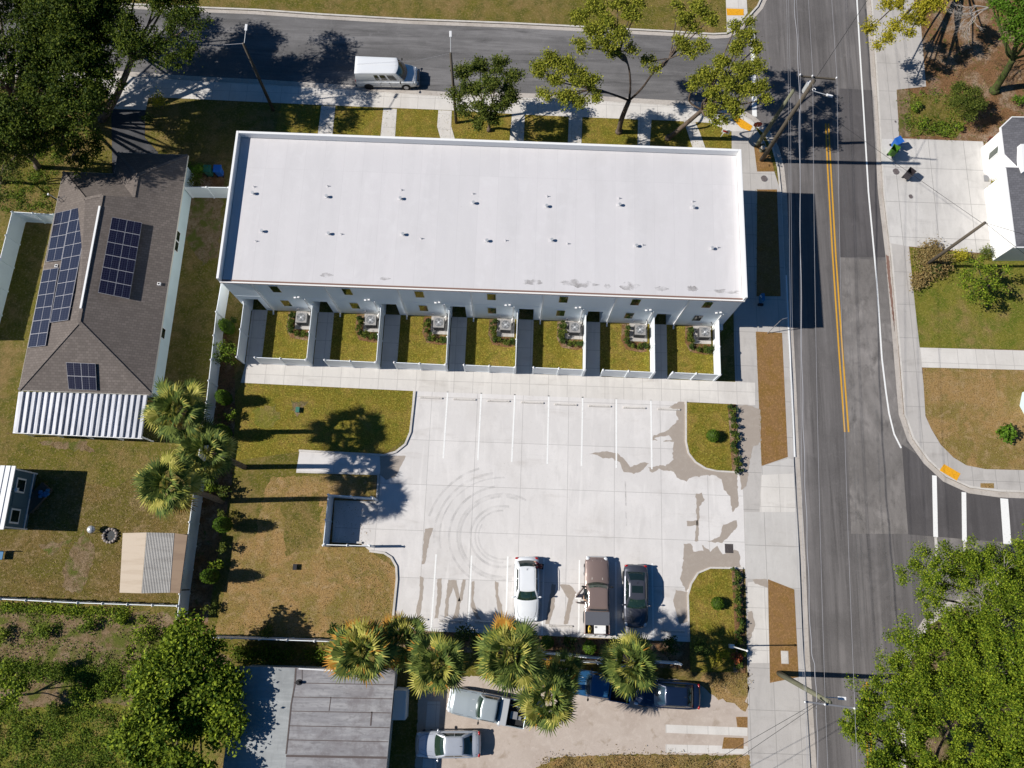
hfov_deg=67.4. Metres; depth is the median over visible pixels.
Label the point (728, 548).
drain grate
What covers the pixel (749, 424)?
wet stain
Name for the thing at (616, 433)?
bay line
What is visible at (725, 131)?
real estate sign
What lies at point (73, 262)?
solar panel
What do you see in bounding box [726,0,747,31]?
corner walk
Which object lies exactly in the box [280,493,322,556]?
olive patch
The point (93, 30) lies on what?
oak tree
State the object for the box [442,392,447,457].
bay line
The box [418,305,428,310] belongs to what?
window
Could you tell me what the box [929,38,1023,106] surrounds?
leaf litter
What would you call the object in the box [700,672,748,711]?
dry patch
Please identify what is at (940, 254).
utility pole
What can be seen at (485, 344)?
yard grass
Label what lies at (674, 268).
townhouse building
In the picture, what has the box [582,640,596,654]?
clipped shrub
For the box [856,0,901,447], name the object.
edge line
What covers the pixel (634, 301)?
window
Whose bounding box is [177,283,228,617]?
vinyl fence
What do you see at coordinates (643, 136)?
front path
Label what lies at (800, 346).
overhead cable
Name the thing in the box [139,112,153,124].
shrub
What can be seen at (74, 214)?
solar panel
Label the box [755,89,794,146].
utility pole
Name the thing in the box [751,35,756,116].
stop line
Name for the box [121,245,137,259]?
solar panel
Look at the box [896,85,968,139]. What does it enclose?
bed weeds
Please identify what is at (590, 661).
vinyl fence
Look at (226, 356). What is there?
shrub
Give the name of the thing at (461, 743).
parked car
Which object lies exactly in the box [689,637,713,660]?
shrub
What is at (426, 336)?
planting bed
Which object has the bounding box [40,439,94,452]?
bare patch
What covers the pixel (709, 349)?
shrub
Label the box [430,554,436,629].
bay line
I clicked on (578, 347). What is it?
planting bed
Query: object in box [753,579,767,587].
faint stain
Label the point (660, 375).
yard path
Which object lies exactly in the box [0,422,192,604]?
backyard
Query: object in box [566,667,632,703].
parked pickup
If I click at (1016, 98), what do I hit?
bush
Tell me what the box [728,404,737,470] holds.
planting bed
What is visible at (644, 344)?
shrub
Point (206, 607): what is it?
shrub
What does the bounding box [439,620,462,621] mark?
wheel stop
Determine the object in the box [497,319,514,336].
condenser pad
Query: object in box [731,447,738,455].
bed shrub
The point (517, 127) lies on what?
front path
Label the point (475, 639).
shrub
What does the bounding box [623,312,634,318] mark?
window
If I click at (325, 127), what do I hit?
front path
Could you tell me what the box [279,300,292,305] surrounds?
window
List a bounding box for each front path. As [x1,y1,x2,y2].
[318,106,334,133]
[380,108,396,135]
[437,110,454,138]
[510,114,524,140]
[568,117,581,142]
[638,119,650,145]
[684,121,704,147]
[920,348,1023,369]
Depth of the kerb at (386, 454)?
60.27 m
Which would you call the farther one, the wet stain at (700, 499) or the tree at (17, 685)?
the wet stain at (700, 499)
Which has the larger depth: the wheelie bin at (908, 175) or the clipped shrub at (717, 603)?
the wheelie bin at (908, 175)
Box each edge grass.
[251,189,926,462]
[536,665,752,767]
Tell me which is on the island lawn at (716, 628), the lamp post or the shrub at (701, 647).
the lamp post
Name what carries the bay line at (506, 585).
on the parking lot
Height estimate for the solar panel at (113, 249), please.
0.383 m
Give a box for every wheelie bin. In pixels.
[202,165,213,177]
[213,165,223,177]
[887,144,900,157]
[889,135,904,146]
[901,167,915,180]
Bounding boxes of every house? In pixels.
[18,152,193,396]
[981,116,1023,260]
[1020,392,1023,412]
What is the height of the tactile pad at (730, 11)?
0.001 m
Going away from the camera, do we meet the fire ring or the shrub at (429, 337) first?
the fire ring
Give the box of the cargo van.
[354,56,419,89]
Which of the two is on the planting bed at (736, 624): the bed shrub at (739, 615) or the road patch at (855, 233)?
the bed shrub at (739, 615)
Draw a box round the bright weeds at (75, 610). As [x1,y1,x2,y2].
[0,597,168,708]
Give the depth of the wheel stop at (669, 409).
61.38 m
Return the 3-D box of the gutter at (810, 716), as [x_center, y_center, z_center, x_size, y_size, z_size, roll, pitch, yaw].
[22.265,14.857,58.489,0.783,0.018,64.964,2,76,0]
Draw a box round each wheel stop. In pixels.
[420,397,442,398]
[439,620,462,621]
[453,398,475,400]
[475,621,495,623]
[487,400,509,401]
[521,401,543,403]
[549,625,572,626]
[555,404,576,405]
[589,405,610,406]
[623,407,645,408]
[658,408,679,410]
[661,630,684,631]
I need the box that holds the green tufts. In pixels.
[221,493,389,636]
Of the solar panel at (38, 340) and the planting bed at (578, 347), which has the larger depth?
the planting bed at (578, 347)
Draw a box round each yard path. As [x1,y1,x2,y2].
[245,310,267,366]
[313,312,333,369]
[381,314,400,371]
[449,317,466,374]
[516,319,533,376]
[584,322,599,379]
[652,324,666,381]
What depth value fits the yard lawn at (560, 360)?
62.57 m
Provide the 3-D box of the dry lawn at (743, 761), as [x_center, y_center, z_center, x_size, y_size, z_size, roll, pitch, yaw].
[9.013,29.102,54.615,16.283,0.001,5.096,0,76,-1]
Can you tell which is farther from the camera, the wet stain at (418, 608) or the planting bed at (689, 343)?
the planting bed at (689, 343)
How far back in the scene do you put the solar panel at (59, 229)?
61.17 m
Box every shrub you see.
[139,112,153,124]
[147,86,169,107]
[187,172,203,186]
[188,162,207,181]
[199,568,220,583]
[200,601,218,614]
[203,478,219,493]
[208,559,223,568]
[209,339,237,367]
[212,516,233,532]
[214,389,232,405]
[214,424,232,437]
[215,485,232,501]
[216,541,230,554]
[217,509,224,516]
[218,318,235,334]
[223,408,236,421]
[229,316,236,323]
[259,621,274,637]
[286,322,293,328]
[287,327,294,333]
[288,311,295,317]
[299,330,305,336]
[327,622,338,637]
[355,315,363,320]
[355,323,361,331]
[360,329,368,338]
[421,320,430,328]
[426,331,433,341]
[441,336,446,342]
[449,622,475,645]
[468,632,481,651]
[488,324,496,330]
[489,318,498,324]
[491,329,496,339]
[502,338,511,344]
[510,337,514,344]
[540,635,553,649]
[557,320,567,327]
[557,326,567,333]
[557,330,564,337]
[559,337,566,343]
[561,635,578,651]
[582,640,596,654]
[624,329,629,336]
[625,339,630,346]
[642,342,648,349]
[661,635,679,659]
[686,327,694,332]
[686,334,694,342]
[689,343,694,349]
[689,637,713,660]
[702,344,707,352]
[706,344,713,354]
[706,429,719,441]
[710,597,724,610]
[715,648,732,663]
[728,408,737,416]
[729,416,738,422]
[729,429,739,435]
[730,422,738,428]
[730,440,735,447]
[730,567,740,576]
[730,652,742,663]
[731,433,741,443]
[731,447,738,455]
[732,580,741,588]
[733,459,742,466]
[733,573,741,580]
[733,598,741,605]
[734,466,743,474]
[734,588,740,595]
[734,605,742,613]
[734,630,740,639]
[734,641,744,648]
[734,662,743,669]
[736,611,741,621]
[737,624,743,631]
[737,636,743,644]
[738,617,744,625]
[738,649,746,656]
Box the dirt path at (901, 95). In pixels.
[897,90,911,136]
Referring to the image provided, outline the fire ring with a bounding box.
[102,528,117,543]
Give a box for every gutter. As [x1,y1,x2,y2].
[0,0,766,38]
[3,65,786,191]
[782,192,816,767]
[866,0,1023,497]
[897,597,985,765]
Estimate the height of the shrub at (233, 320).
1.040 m
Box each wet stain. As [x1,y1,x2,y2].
[380,455,404,479]
[416,576,423,617]
[422,528,432,563]
[434,578,441,618]
[444,580,460,618]
[458,579,465,600]
[471,581,480,619]
[495,581,502,617]
[545,584,555,623]
[560,584,575,623]
[592,451,648,473]
[648,402,738,511]
[673,590,687,623]
[680,543,740,590]
[687,520,697,525]
[695,493,704,541]
[708,520,736,542]
[736,405,760,489]
[747,611,754,641]
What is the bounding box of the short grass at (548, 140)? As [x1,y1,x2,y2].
[240,104,1023,454]
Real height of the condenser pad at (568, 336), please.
0.070 m
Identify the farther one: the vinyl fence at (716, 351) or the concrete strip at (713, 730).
the vinyl fence at (716, 351)
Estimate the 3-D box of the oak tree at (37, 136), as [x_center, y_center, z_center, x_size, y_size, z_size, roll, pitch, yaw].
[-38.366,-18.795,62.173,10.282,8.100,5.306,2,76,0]
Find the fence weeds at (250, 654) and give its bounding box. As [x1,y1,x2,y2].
[224,116,960,670]
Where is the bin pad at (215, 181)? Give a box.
[193,173,224,186]
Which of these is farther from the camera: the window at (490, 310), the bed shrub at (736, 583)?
the window at (490, 310)
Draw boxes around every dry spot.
[652,446,672,465]
[655,435,671,441]
[691,543,702,551]
[716,542,735,553]
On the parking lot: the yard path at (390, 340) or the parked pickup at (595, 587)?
the parked pickup at (595, 587)
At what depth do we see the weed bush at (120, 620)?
56.69 m
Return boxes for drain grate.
[725,544,732,552]
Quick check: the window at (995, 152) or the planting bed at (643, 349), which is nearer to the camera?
the planting bed at (643, 349)
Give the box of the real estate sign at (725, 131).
[721,128,729,135]
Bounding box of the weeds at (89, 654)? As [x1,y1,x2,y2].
[0,611,156,767]
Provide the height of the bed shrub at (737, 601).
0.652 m
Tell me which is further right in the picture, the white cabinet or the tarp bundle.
the white cabinet
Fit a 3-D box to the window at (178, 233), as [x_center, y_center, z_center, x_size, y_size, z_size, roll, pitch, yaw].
[-27.509,-11.771,62.910,0.050,1.100,1.796,2,76,0]
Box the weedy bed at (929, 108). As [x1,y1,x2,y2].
[910,93,968,138]
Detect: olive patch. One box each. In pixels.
[223,491,264,545]
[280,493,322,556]
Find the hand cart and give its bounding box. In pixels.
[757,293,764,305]
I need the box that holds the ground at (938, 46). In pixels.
[871,0,1023,492]
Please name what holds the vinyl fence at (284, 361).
on the front walkway
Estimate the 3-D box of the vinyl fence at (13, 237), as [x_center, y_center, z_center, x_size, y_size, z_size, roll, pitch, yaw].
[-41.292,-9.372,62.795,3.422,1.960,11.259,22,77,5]
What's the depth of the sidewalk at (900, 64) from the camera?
64.13 m
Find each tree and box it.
[0,0,104,152]
[0,109,79,170]
[0,140,32,206]
[0,657,34,722]
[28,0,151,139]
[28,4,121,70]
[53,127,107,177]
[76,90,112,117]
[95,0,214,122]
[99,608,251,767]
[130,449,224,519]
[138,376,212,445]
[172,416,246,486]
[322,616,403,687]
[378,610,427,673]
[403,627,470,699]
[441,48,527,134]
[472,611,547,697]
[512,662,579,736]
[529,0,720,134]
[544,648,585,695]
[597,629,659,699]
[665,12,774,140]
[837,682,983,767]
[844,593,1023,727]
[858,0,958,51]
[892,519,1023,621]
[936,613,1023,767]
[953,255,1012,306]
[985,0,1023,95]
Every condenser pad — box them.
[295,311,310,329]
[363,314,379,331]
[431,316,447,334]
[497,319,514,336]
[565,321,582,339]
[629,323,646,341]
[693,326,710,343]
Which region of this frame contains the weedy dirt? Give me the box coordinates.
[0,609,231,710]
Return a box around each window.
[9,508,20,523]
[15,477,26,493]
[161,328,165,339]
[174,231,180,252]
[268,285,282,292]
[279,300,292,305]
[341,288,353,294]
[349,302,360,308]
[414,291,424,297]
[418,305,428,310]
[486,293,496,299]
[487,307,496,313]
[555,310,565,315]
[558,296,568,302]
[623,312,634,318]
[629,299,641,305]
[691,315,703,320]
[700,301,713,307]
[988,146,999,161]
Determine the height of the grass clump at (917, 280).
0.793 m
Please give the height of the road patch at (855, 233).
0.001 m
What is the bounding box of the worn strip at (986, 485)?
[980,483,993,487]
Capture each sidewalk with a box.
[0,73,754,130]
[732,130,809,767]
[873,0,1023,489]
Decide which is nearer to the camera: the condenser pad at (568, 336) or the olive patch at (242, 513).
the olive patch at (242, 513)
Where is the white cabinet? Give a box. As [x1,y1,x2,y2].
[594,625,605,633]
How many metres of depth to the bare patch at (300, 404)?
61.25 m
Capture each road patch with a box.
[839,88,885,256]
[840,257,914,533]
[902,445,1023,541]
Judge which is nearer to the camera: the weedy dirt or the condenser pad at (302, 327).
the weedy dirt
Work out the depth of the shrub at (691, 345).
62.52 m
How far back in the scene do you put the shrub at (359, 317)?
62.65 m
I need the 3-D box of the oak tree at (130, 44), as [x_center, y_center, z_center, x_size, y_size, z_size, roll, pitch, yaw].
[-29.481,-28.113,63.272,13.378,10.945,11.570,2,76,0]
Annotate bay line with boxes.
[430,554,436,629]
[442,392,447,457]
[467,556,471,629]
[477,393,481,459]
[505,556,508,618]
[511,394,515,461]
[541,558,544,634]
[546,396,549,463]
[578,560,579,636]
[581,397,582,465]
[615,562,616,638]
[616,399,616,467]
[650,400,652,468]
[651,563,653,640]
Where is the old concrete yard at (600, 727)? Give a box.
[415,675,747,767]
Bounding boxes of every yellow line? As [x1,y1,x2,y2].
[825,124,845,431]
[828,124,848,431]
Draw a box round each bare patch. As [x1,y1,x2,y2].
[38,539,71,554]
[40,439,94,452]
[62,529,94,592]
[252,404,279,428]
[290,400,308,416]
[358,412,385,433]
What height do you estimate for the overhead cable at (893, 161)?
1.526 m
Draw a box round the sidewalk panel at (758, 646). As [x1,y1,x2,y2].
[748,582,769,662]
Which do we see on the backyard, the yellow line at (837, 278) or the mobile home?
the mobile home
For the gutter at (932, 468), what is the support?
on the road
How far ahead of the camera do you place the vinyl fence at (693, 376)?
61.12 m
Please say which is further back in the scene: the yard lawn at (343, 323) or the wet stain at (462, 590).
the yard lawn at (343, 323)
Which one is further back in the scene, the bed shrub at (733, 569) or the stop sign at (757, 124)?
the stop sign at (757, 124)
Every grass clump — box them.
[907,268,934,291]
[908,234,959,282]
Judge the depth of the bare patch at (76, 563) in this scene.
58.08 m
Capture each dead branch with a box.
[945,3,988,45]
[953,554,1011,638]
[980,640,1013,675]
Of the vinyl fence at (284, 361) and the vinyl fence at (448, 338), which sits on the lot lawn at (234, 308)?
the vinyl fence at (448, 338)
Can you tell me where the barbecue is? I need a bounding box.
[87,526,95,532]
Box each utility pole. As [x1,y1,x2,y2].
[242,24,274,111]
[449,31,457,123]
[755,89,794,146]
[759,73,837,161]
[776,671,855,709]
[923,221,985,267]
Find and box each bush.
[0,627,10,645]
[8,724,33,758]
[33,622,52,640]
[66,684,92,707]
[76,615,98,635]
[91,679,110,700]
[112,612,126,627]
[127,622,152,644]
[908,101,922,111]
[918,114,935,132]
[931,262,942,275]
[936,120,951,136]
[947,76,989,124]
[953,121,964,131]
[953,247,971,262]
[979,243,995,259]
[995,423,1017,444]
[1011,94,1023,105]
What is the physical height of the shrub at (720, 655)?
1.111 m
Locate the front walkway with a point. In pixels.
(723, 392)
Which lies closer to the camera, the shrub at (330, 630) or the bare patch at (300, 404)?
the shrub at (330, 630)
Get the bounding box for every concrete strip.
[666,725,747,735]
[666,744,748,753]
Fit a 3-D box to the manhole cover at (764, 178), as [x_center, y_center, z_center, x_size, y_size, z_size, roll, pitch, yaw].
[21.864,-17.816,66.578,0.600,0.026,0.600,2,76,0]
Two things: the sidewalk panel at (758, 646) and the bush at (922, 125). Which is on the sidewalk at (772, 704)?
the sidewalk panel at (758, 646)
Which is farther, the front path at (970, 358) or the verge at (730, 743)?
the front path at (970, 358)
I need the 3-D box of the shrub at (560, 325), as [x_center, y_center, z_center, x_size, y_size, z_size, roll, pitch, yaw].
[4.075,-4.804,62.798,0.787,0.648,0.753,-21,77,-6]
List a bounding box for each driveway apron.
[744,458,800,588]
[760,474,795,511]
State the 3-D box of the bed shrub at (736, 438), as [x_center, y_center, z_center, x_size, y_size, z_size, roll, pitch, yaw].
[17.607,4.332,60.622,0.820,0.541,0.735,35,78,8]
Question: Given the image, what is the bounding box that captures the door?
[11,493,28,507]
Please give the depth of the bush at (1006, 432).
60.50 m
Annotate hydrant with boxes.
[759,145,764,152]
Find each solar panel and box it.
[28,332,47,347]
[30,319,49,333]
[33,306,52,320]
[36,293,54,307]
[38,280,56,294]
[41,268,58,282]
[46,247,63,261]
[49,235,65,248]
[50,307,70,322]
[51,222,68,236]
[53,210,70,224]
[53,294,72,308]
[55,281,75,296]
[57,268,77,283]
[60,255,80,270]
[62,243,81,257]
[64,231,80,245]
[66,362,81,375]
[67,219,79,233]
[67,376,82,389]
[69,208,78,220]
[81,363,95,376]
[82,376,96,389]
[98,280,115,295]
[100,267,117,282]
[103,254,119,269]
[105,242,122,256]
[108,230,124,244]
[110,217,126,231]
[114,283,130,298]
[116,270,133,285]
[118,258,135,272]
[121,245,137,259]
[123,232,139,247]
[125,220,141,234]
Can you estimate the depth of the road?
62.21 m
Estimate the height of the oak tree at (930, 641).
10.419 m
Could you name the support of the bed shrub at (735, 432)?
on the planting bed at (732, 454)
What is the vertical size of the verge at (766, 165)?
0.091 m
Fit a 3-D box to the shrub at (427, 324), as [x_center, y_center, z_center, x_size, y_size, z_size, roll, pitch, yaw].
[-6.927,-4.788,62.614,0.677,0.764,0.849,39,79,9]
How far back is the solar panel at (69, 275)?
59.53 m
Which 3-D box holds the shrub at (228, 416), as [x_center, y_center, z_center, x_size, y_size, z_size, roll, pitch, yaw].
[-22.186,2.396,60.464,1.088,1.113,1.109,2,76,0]
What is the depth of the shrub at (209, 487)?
58.47 m
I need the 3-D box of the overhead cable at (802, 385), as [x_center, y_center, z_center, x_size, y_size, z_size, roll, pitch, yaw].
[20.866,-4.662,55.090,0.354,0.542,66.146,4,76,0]
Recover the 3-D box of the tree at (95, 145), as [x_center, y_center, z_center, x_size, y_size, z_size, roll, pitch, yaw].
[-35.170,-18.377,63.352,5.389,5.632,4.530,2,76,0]
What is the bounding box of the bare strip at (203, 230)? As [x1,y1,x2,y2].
[185,198,223,265]
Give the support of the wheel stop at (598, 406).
on the parking lot
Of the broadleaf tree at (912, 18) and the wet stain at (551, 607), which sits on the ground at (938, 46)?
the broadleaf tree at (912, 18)
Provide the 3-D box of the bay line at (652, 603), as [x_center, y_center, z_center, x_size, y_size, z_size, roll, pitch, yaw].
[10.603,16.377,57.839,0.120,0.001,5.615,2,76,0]
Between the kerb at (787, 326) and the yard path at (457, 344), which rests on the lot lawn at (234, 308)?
the yard path at (457, 344)
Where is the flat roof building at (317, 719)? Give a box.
[223,665,397,767]
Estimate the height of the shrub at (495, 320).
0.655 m
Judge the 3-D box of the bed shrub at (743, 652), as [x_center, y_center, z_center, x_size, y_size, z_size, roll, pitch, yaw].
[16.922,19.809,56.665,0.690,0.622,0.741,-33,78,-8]
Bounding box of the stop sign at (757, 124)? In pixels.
[749,122,762,139]
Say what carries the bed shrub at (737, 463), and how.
on the planting bed at (732, 454)
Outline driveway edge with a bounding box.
[422,701,439,767]
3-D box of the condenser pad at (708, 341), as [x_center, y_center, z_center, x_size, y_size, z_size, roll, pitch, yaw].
[15.595,-4.028,63.036,1.440,0.070,1.530,2,76,0]
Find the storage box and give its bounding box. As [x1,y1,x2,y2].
[392,687,408,719]
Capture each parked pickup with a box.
[447,687,526,728]
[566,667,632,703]
[575,556,613,635]
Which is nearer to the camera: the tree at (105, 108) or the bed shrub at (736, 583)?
the bed shrub at (736, 583)
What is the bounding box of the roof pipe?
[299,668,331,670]
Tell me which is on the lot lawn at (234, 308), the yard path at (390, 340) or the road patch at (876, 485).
the yard path at (390, 340)
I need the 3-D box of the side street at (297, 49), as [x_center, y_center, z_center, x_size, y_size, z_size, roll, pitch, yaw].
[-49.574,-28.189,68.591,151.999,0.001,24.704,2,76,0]
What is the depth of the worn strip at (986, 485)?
60.27 m
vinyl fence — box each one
[0,211,53,320]
[0,597,177,606]
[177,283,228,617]
[184,186,228,197]
[213,635,332,642]
[236,301,251,363]
[254,356,311,366]
[306,304,317,366]
[322,493,377,546]
[323,359,378,368]
[323,543,374,547]
[376,306,384,368]
[393,361,446,371]
[445,309,450,370]
[463,364,514,373]
[515,311,517,373]
[532,366,584,375]
[542,650,682,665]
[542,658,635,667]
[582,314,586,375]
[600,369,654,378]
[649,316,655,378]
[667,371,720,380]
[713,320,721,380]
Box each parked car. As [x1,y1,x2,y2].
[415,728,480,761]
[512,556,541,621]
[622,564,650,627]
[632,678,700,710]
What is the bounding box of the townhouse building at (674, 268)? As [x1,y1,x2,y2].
[216,131,747,329]
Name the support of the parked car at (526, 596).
on the parking lot
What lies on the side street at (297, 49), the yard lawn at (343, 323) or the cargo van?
the cargo van
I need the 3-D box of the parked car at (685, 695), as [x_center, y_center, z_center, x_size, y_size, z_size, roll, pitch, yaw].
[11.197,22.471,55.535,4.917,1.612,2.250,3,76,0]
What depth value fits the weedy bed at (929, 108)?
68.39 m
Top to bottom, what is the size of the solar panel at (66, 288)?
0.704 m
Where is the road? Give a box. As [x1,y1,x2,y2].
[736,0,927,767]
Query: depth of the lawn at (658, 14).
70.49 m
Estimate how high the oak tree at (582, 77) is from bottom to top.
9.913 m
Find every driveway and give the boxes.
[111,109,157,173]
[882,139,990,252]
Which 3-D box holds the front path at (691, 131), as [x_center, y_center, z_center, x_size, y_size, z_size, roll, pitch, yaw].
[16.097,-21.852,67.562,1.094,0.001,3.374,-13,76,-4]
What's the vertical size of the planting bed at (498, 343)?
0.028 m
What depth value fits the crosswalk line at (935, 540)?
59.24 m
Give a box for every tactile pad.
[726,8,743,14]
[732,115,751,130]
[940,464,959,479]
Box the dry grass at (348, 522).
[0,370,1023,627]
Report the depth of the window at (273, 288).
58.30 m
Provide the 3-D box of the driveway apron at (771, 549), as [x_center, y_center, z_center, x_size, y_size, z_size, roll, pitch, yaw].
[19.997,10.652,59.391,4.118,0.001,10.015,2,76,0]
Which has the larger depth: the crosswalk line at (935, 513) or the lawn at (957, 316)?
the lawn at (957, 316)
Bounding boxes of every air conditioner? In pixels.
[295,312,308,325]
[365,315,377,327]
[433,317,444,330]
[500,319,510,332]
[569,322,579,335]
[633,324,645,337]
[697,327,710,339]
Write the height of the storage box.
1.660 m
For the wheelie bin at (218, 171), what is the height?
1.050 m
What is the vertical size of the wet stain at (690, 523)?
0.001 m
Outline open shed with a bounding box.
[120,532,189,592]
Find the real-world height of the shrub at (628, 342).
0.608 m
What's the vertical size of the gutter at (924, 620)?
0.018 m
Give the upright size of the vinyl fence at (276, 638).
1.960 m
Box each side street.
[0,3,735,102]
[925,536,1023,612]
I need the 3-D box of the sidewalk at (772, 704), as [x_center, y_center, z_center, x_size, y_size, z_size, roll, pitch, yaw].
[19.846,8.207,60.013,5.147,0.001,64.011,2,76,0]
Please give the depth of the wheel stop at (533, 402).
61.40 m
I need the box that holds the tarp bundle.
[38,489,49,497]
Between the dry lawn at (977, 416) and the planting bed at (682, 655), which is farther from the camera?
the dry lawn at (977, 416)
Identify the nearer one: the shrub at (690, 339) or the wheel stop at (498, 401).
the wheel stop at (498, 401)
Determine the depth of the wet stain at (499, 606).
57.72 m
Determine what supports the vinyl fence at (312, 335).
on the lot lawn at (234, 308)
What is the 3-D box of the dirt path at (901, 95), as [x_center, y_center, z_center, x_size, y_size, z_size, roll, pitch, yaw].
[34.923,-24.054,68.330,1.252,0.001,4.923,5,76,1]
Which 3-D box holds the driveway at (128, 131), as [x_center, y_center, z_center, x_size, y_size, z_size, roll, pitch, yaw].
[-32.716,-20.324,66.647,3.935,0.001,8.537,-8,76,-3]
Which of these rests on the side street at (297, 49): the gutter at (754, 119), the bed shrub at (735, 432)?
the gutter at (754, 119)
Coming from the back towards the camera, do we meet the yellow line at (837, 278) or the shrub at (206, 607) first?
the yellow line at (837, 278)
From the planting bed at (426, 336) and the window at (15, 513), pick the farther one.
the planting bed at (426, 336)
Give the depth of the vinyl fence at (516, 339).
61.01 m
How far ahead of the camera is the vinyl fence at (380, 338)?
61.62 m
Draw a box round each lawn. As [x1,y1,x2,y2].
[0,414,200,486]
[195,0,725,31]
[201,283,734,636]
[215,475,395,637]
[234,383,412,459]
[262,310,307,358]
[275,103,731,148]
[330,313,377,361]
[397,315,446,363]
[465,317,515,366]
[532,320,582,368]
[536,754,750,767]
[600,322,649,372]
[667,325,712,376]
[687,403,731,470]
[689,569,735,671]
[909,247,1023,349]
[923,368,1023,469]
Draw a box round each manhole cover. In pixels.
[761,175,767,181]
[893,168,899,174]
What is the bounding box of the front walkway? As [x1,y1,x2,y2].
[241,364,754,404]
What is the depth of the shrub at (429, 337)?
62.38 m
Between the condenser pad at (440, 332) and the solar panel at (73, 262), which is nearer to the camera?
the solar panel at (73, 262)
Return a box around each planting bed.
[182,334,235,633]
[287,312,308,339]
[355,314,377,342]
[397,631,745,672]
[422,317,446,344]
[488,319,513,347]
[557,321,581,349]
[621,324,646,351]
[685,326,710,354]
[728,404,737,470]
[732,569,745,672]
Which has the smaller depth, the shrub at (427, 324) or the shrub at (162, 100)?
the shrub at (427, 324)
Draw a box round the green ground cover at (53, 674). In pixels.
[0,127,153,767]
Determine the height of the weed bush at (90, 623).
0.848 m
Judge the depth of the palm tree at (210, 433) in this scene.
51.94 m
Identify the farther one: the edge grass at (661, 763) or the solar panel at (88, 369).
the solar panel at (88, 369)
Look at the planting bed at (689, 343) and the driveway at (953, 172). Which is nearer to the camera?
the planting bed at (689, 343)
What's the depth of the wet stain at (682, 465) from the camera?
60.38 m
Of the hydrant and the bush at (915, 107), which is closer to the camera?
the hydrant
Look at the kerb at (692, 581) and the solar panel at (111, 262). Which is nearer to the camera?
the kerb at (692, 581)
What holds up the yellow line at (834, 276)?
on the road
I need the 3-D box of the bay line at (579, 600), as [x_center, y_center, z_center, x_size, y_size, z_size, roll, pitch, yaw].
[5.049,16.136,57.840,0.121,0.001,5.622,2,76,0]
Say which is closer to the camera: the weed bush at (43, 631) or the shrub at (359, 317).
the weed bush at (43, 631)
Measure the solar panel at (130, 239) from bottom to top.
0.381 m
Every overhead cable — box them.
[121,43,242,53]
[702,700,819,767]
[724,701,821,767]
[786,0,808,767]
[788,0,809,753]
[794,0,817,767]
[796,0,806,746]
[805,98,981,222]
[808,0,827,762]
[817,1,866,75]
[832,9,856,756]
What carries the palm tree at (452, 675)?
on the planting bed at (682, 655)
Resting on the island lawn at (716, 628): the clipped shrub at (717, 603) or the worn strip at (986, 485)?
the clipped shrub at (717, 603)
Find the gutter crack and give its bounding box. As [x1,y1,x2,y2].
[886,255,894,330]
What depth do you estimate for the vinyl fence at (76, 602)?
56.03 m
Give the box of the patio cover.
[13,391,153,441]
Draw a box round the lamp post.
[729,644,747,651]
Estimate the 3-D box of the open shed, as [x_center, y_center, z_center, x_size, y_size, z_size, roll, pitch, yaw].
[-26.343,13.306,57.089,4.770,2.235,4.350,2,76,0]
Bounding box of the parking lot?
[296,391,745,641]
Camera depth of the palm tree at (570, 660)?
51.89 m
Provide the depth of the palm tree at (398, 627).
51.58 m
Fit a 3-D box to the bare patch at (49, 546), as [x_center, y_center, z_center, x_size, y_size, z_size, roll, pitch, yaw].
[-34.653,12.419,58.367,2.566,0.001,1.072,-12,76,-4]
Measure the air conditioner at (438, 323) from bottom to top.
0.955 m
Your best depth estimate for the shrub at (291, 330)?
62.31 m
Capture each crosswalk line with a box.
[932,475,937,536]
[934,537,937,556]
[962,492,966,541]
[1000,498,1010,543]
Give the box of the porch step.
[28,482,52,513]
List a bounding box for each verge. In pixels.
[722,737,743,748]
[736,717,747,727]
[754,144,797,674]
[756,189,780,295]
[756,332,787,465]
[768,579,798,682]
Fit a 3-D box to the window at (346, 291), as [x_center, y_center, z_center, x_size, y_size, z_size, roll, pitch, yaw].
[-12.503,-7.007,58.311,0.760,1.360,0.041,2,76,0]
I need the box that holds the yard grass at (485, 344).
[263,315,712,370]
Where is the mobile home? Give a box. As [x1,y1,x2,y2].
[0,465,37,529]
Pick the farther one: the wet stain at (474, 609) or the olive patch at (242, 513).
the olive patch at (242, 513)
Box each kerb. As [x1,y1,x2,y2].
[24,69,780,190]
[131,0,760,34]
[296,471,378,498]
[299,391,415,455]
[332,500,376,543]
[369,550,397,619]
[685,401,734,472]
[687,567,742,641]
[781,192,809,755]
[786,275,794,456]
[871,0,1023,492]
[903,605,962,767]
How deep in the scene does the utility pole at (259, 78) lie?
62.99 m
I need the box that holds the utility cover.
[781,651,788,663]
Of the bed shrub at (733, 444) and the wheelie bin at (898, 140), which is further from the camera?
the wheelie bin at (898, 140)

